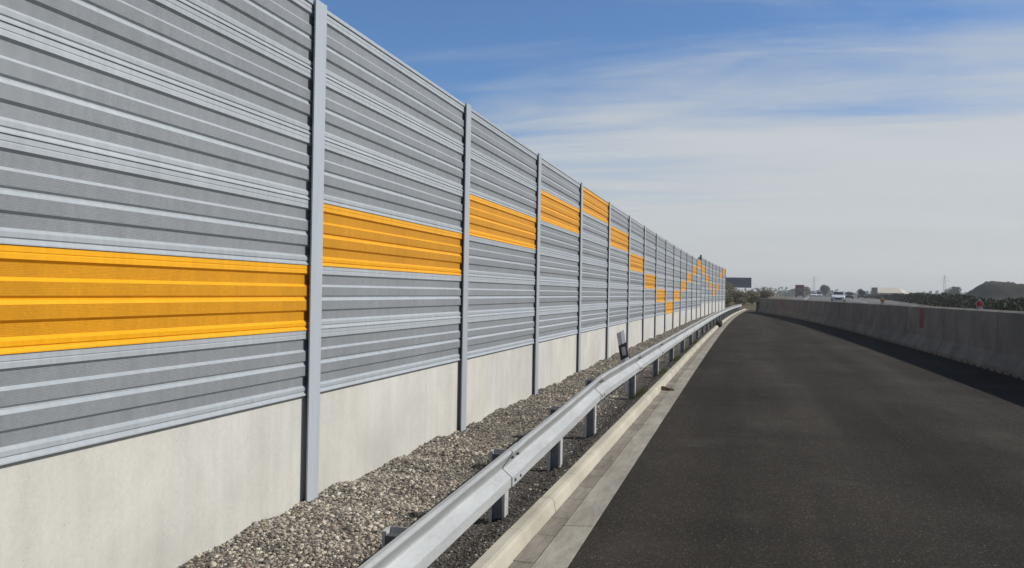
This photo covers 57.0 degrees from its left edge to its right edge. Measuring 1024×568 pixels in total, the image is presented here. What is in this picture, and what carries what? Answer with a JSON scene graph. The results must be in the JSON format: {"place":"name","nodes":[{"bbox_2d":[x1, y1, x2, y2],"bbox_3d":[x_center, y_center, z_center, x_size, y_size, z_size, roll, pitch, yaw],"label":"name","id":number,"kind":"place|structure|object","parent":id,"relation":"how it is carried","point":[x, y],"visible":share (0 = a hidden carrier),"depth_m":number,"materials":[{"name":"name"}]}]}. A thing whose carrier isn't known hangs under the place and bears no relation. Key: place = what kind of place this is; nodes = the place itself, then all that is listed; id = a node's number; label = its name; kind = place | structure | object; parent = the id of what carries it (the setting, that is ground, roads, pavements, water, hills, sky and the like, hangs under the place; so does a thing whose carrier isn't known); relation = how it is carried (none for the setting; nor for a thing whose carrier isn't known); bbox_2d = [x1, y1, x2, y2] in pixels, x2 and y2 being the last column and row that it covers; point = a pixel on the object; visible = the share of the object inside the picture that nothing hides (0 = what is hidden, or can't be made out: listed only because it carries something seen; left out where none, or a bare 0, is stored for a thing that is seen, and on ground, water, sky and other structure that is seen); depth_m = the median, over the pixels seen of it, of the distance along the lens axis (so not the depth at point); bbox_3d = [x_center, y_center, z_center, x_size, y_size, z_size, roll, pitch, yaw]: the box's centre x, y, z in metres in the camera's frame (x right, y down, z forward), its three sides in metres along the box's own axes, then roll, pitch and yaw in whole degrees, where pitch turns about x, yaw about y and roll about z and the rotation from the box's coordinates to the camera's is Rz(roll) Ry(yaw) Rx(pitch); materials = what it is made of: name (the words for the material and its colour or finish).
{"place":"outdoors","nodes":[
{"label":"outdoors","id":0,"kind":"place"},
{"bbox_2d":[176,307,741,567],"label":"verge","id":1,"kind":"structure","parent":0,"point":[523,485],"depth_m":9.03,"materials":[{"name":"grey gravel"}]},
{"bbox_2d":[358,304,741,567],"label":"guardrail","id":2,"kind":"object","parent":1,"relation":"on","point":[430,537],"visible":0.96,"depth_m":6.84,"materials":[{"name":"metal"}]},
{"bbox_2d":[617,330,628,392],"bbox_3d":[1.938,1.458,15.985,0.146,1.365,0.089,-9,-3,0],"label":"delineator post","id":3,"kind":"object","parent":1,"relation":"on","point":[622,347],"visible":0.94,"depth_m":15.98,"materials":[{"name":"white plastic"}]},
{"bbox_2d":[533,339,710,564],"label":"gutter bedding","id":4,"kind":"object","parent":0,"point":[596,483],"visible":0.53,"depth_m":8.11,"materials":[{"name":"grey concrete"}]},
{"bbox_2d":[470,309,745,567],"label":"kerb","id":5,"kind":"structure","parent":4,"relation":"on","point":[506,548],"depth_m":7.59,"materials":[{"name":"concrete"}]},
{"bbox_2d":[716,320,722,326],"bbox_3d":[10.497,2.019,47.844,0.352,0.358,0.550,1,0,14],"label":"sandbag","id":6,"kind":"object","parent":5,"relation":"on","point":[719,323],"visible":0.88,"depth_m":47.66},
{"bbox_2d":[509,309,746,567],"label":"gutter","id":7,"kind":"object","parent":4,"relation":"on","point":[532,550],"visible":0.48,"depth_m":7.95,"materials":[{"name":"grey concrete"}]},
{"bbox_2d":[661,386,673,390],"bbox_3d":[2.642,1.788,16.167,0.337,0.077,0.138,1,0,10],"label":"earth clod","id":8,"kind":"object","parent":7,"relation":"on","point":[663,388],"visible":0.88,"depth_m":16.12,"materials":[{"name":"brown soil"}]},
{"bbox_2d":[531,309,748,567],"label":"gutter edge","id":9,"kind":"object","parent":4,"relation":"on","point":[561,550],"visible":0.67,"depth_m":7.94,"materials":[{"name":"grey concrete"}]},
{"bbox_2d":[629,340,697,400],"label":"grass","id":10,"kind":"structure","parent":0,"point":[641,391],"depth_m":18.17,"materials":[{"name":"green plant"}]},
{"bbox_2d":[313,0,1023,295],"label":"sky","id":11,"kind":"structure","parent":0,"point":[844,145],"materials":[{"name":"blue"}]},
{"bbox_2d":[756,297,759,311],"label":"crash cushion","id":12,"kind":"object","parent":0,"point":[757,304],"visible":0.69,"depth_m":92.53,"materials":[{"name":"grey concrete"}]},
{"bbox_2d":[568,310,1023,567],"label":"asphalt lane","id":13,"kind":"structure","parent":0,"point":[776,441],"depth_m":9.24,"materials":[{"name":"grey asphalt"}]},
{"bbox_2d":[758,298,768,312],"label":"barrier segment","id":14,"kind":"object","parent":13,"relation":"on","point":[763,307],"visible":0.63,"depth_m":89.33,"materials":[{"name":"concrete"}]},
{"bbox_2d":[766,298,776,314],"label":"barrier segment","id":15,"kind":"object","parent":13,"relation":"on","point":[772,303],"visible":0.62,"depth_m":83.89,"materials":[{"name":"concrete"}]},
{"bbox_2d":[774,299,785,315],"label":"barrier segment","id":16,"kind":"object","parent":13,"relation":"on","point":[780,308],"visible":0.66,"depth_m":78.48,"materials":[{"name":"concrete"}]},
{"bbox_2d":[783,299,795,317],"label":"barrier segment","id":17,"kind":"object","parent":13,"relation":"on","point":[789,307],"visible":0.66,"depth_m":73.04,"materials":[{"name":"concrete"}]},
{"bbox_2d":[792,299,804,319],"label":"barrier segment","id":18,"kind":"object","parent":13,"relation":"on","point":[798,313],"visible":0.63,"depth_m":67.61,"materials":[{"name":"concrete"}]},
{"bbox_2d":[802,300,816,321],"bbox_3d":[19.806,1.758,62.330,0.650,1.398,5.455,1,0,10],"label":"barrier segment","id":19,"kind":"object","parent":13,"relation":"on","point":[809,310],"visible":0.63,"depth_m":62.06,"materials":[{"name":"concrete"}]},
{"bbox_2d":[812,300,828,324],"bbox_3d":[18.797,1.700,56.920,0.650,1.398,5.455,1,0,11],"label":"barrier segment","id":20,"kind":"object","parent":13,"relation":"on","point":[821,312],"visible":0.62,"depth_m":56.77,"materials":[{"name":"concrete"}]},
{"bbox_2d":[824,301,841,327],"bbox_3d":[17.747,1.641,51.519,0.650,1.398,5.455,1,0,11],"label":"barrier segment","id":21,"kind":"object","parent":13,"relation":"on","point":[834,317],"visible":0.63,"depth_m":51.27,"materials":[{"name":"concrete"}]},
{"bbox_2d":[838,302,861,332],"bbox_3d":[16.662,1.582,46.124,0.650,1.398,5.455,1,0,12],"label":"barrier segment","id":22,"kind":"object","parent":13,"relation":"on","point":[850,317],"visible":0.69,"depth_m":45.86,"materials":[{"name":"concrete"}]},
{"bbox_2d":[855,303,880,337],"bbox_3d":[15.544,1.522,40.737,0.650,1.398,5.455,1,0,12],"label":"barrier segment","id":23,"kind":"object","parent":13,"relation":"on","point":[869,320],"visible":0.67,"depth_m":40.43,"materials":[{"name":"concrete"}]},
{"bbox_2d":[875,304,910,344],"bbox_3d":[14.397,1.461,35.357,0.650,1.398,5.455,1,0,12],"label":"barrier segment","id":24,"kind":"object","parent":13,"relation":"on","point":[893,324],"visible":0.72,"depth_m":35.05,"materials":[{"name":"concrete"}]},
{"bbox_2d":[901,305,947,354],"bbox_3d":[13.223,1.401,29.982,0.650,1.398,5.455,1,0,12],"label":"barrier segment","id":25,"kind":"object","parent":13,"relation":"on","point":[925,328],"visible":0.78,"depth_m":29.62,"materials":[{"name":"concrete"}]},
{"bbox_2d":[937,307,1003,369],"bbox_3d":[12.023,1.340,24.613,0.650,1.398,5.455,1,0,13],"label":"barrier segment","id":26,"kind":"object","parent":13,"relation":"on","point":[969,336],"visible":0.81,"depth_m":24.17,"materials":[{"name":"concrete"}]},
{"bbox_2d":[975,299,982,308],"bbox_3d":[11.909,0.511,24.045,0.180,0.259,0.097,1,0,22],"label":"warning lamp","id":27,"kind":"object","parent":26,"relation":"on","point":[979,303],"visible":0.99,"depth_m":24.01,"materials":[{"name":"red plastic"}]},
{"bbox_2d":[988,310,1023,379],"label":"barrier segment","id":28,"kind":"object","parent":13,"relation":"on","point":[1008,358],"visible":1,"depth_m":20.78,"materials":[{"name":"concrete"}]},
{"bbox_2d":[725,296,937,309],"bbox_3d":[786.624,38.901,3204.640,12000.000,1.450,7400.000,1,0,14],"label":"ground","id":29,"kind":"structure","parent":0,"point":[749,306],"depth_m":145.07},
{"bbox_2d":[0,0,725,567],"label":"noise barrier","id":30,"kind":"object","parent":29,"relation":"on","point":[260,260],"visible":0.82,"depth_m":6.48,"materials":[{"name":"metal"}]},
{"bbox_2d":[725,294,732,306],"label":"dry bush","id":31,"kind":"object","parent":29,"relation":"on","point":[729,299],"visible":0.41,"depth_m":118.32,"materials":[{"name":"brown plant"}]},
{"bbox_2d":[726,282,737,295],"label":"dry bush","id":32,"kind":"object","parent":29,"relation":"on","point":[729,289],"visible":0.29,"depth_m":160.36,"materials":[{"name":"green plant"}]},
{"bbox_2d":[726,277,751,292],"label":"road sign","id":33,"kind":"object","parent":29,"relation":"on","point":[745,283],"visible":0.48,"depth_m":243.00,"materials":[{"name":"metal"}]},
{"bbox_2d":[729,290,749,305],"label":"dry bush","id":34,"kind":"object","parent":29,"relation":"on","point":[740,298],"visible":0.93,"depth_m":132.08,"materials":[{"name":"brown plant"}]},
{"bbox_2d":[746,291,759,303],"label":"dry bush","id":35,"kind":"object","parent":29,"relation":"on","point":[753,296],"visible":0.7,"depth_m":144.64,"materials":[{"name":"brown plant"}]},
{"bbox_2d":[757,290,773,297],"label":"dry bush","id":36,"kind":"object","parent":29,"relation":"on","point":[765,294],"visible":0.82,"depth_m":163.51,"materials":[{"name":"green plant"}]},
{"bbox_2d":[804,286,810,296],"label":"tree","id":37,"kind":"object","parent":29,"relation":"on","point":[807,291],"visible":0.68,"depth_m":496.09,"materials":[{"name":"green plant"}]},
{"bbox_2d":[820,285,829,296],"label":"tree","id":38,"kind":"object","parent":29,"relation":"on","point":[824,289],"visible":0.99,"depth_m":399.01,"materials":[{"name":"green plant"}]},
{"bbox_2d":[735,286,966,297],"bbox_3d":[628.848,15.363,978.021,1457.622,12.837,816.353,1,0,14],"label":"treeline","id":39,"kind":"object","parent":29,"relation":"on","point":[790,292],"visible":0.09,"depth_m":713.58,"materials":[{"name":"green plant"}]},
{"bbox_2d":[788,296,924,305],"bbox_3d":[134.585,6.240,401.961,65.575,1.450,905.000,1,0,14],"label":"carriageway","id":40,"kind":"structure","parent":29,"relation":"on","point":[867,300],"depth_m":163.55,"materials":[{"name":"grey asphalt"}]},
{"bbox_2d":[794,285,804,296],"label":"lorry","id":41,"kind":"object","parent":40,"relation":"on","point":[799,290],"visible":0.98,"depth_m":272.09,"materials":[{"name":"red paint"}]},
{"bbox_2d":[830,291,846,301],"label":"white car","id":42,"kind":"object","parent":40,"relation":"on","point":[838,295],"visible":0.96,"depth_m":129.66,"materials":[{"name":"paint"}]},
{"bbox_2d":[844,292,852,298],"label":"car","id":43,"kind":"object","parent":40,"relation":"on","point":[849,295],"visible":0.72,"depth_m":201.77,"materials":[{"name":"paint"}]},
{"bbox_2d":[857,291,865,297],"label":"van","id":44,"kind":"object","parent":40,"relation":"on","point":[860,294],"visible":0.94,"depth_m":245.97,"materials":[{"name":"paint"}]},
{"bbox_2d":[871,287,907,294],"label":"industrial hall","id":45,"kind":"structure","parent":29,"relation":"on","point":[881,290],"depth_m":423.72,"materials":[{"name":"white metal"}]},
{"bbox_2d":[866,292,1023,310],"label":"hedge","id":46,"kind":"object","parent":29,"relation":"on","point":[958,301],"visible":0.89,"depth_m":90.17,"materials":[{"name":"green plant"}]},
{"bbox_2d":[944,286,961,294],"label":"tree","id":47,"kind":"object","parent":29,"relation":"on","point":[953,290],"visible":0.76,"depth_m":406.11,"materials":[{"name":"green plant"}]},
{"bbox_2d":[966,281,1023,299],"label":"mound","id":48,"kind":"object","parent":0,"point":[999,290],"visible":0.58,"depth_m":267.55,"materials":[{"name":"grey gravel"}]}
]}

